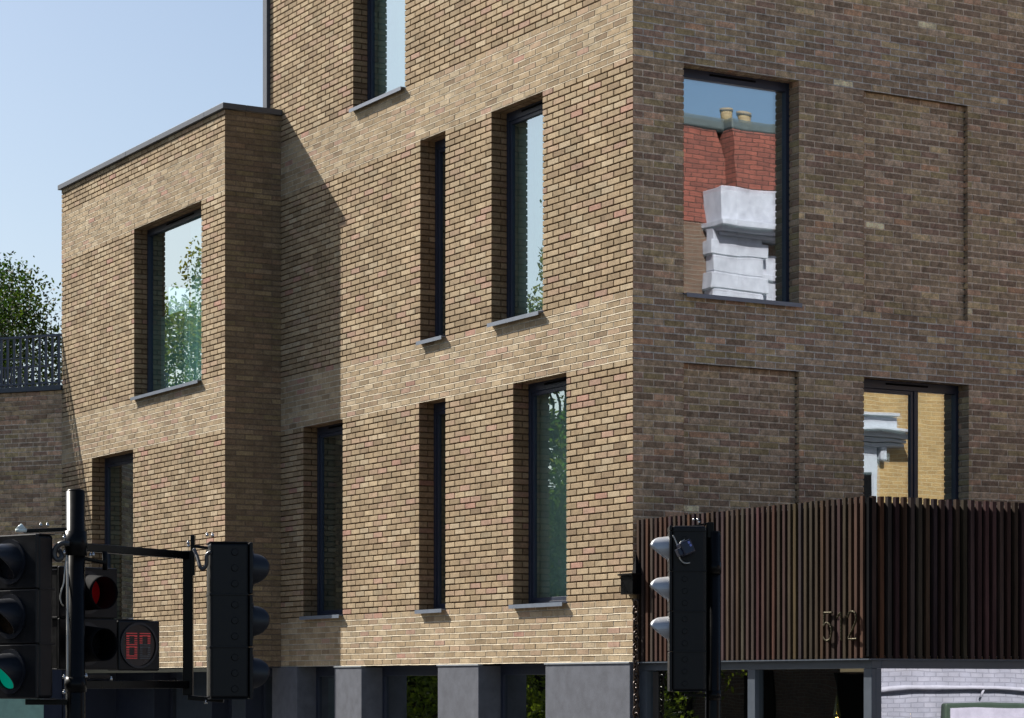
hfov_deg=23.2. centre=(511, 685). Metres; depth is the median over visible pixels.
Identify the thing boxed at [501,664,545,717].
window
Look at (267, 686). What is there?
window
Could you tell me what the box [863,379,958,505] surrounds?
window
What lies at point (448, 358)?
brick building
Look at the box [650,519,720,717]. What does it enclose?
traffic signal
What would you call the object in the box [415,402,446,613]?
window
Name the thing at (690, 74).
window
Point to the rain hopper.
(630, 583)
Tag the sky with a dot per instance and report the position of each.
(84, 83)
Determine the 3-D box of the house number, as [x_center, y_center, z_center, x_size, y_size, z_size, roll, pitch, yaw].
[3.139,-0.571,23.887,0.026,0.296,0.530,0,0,-30]
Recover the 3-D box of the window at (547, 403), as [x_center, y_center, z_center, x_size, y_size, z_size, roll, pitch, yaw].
[0.414,-2.234,28.854,0.352,2.662,1.225,0,0,-30]
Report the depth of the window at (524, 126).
29.56 m
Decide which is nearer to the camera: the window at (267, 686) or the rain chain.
the rain chain
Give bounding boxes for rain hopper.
[617,552,641,594]
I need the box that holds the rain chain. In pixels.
[632,599,639,717]
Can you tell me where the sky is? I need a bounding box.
[0,0,262,386]
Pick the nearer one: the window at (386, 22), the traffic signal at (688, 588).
the traffic signal at (688, 588)
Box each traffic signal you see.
[0,489,269,717]
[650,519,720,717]
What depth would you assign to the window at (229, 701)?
37.10 m
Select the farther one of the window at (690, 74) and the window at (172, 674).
the window at (172, 674)
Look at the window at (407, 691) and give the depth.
32.19 m
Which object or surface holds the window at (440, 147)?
in the brick building
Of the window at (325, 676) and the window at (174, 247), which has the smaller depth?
the window at (325, 676)
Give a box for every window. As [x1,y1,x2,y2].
[105,453,133,618]
[130,208,201,400]
[170,672,175,717]
[228,700,231,717]
[263,668,271,717]
[299,423,343,619]
[316,667,335,717]
[349,0,405,112]
[382,665,437,717]
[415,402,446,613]
[416,139,446,344]
[487,100,543,327]
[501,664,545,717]
[508,377,567,608]
[683,68,801,306]
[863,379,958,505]
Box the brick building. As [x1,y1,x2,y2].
[0,0,1023,717]
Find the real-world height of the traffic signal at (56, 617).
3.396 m
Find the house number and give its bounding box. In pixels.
[823,610,857,641]
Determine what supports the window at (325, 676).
in the brick building
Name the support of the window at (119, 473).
in the brick building
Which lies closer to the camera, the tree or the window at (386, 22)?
the window at (386, 22)
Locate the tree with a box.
[0,251,62,387]
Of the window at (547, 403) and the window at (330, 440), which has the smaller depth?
the window at (547, 403)

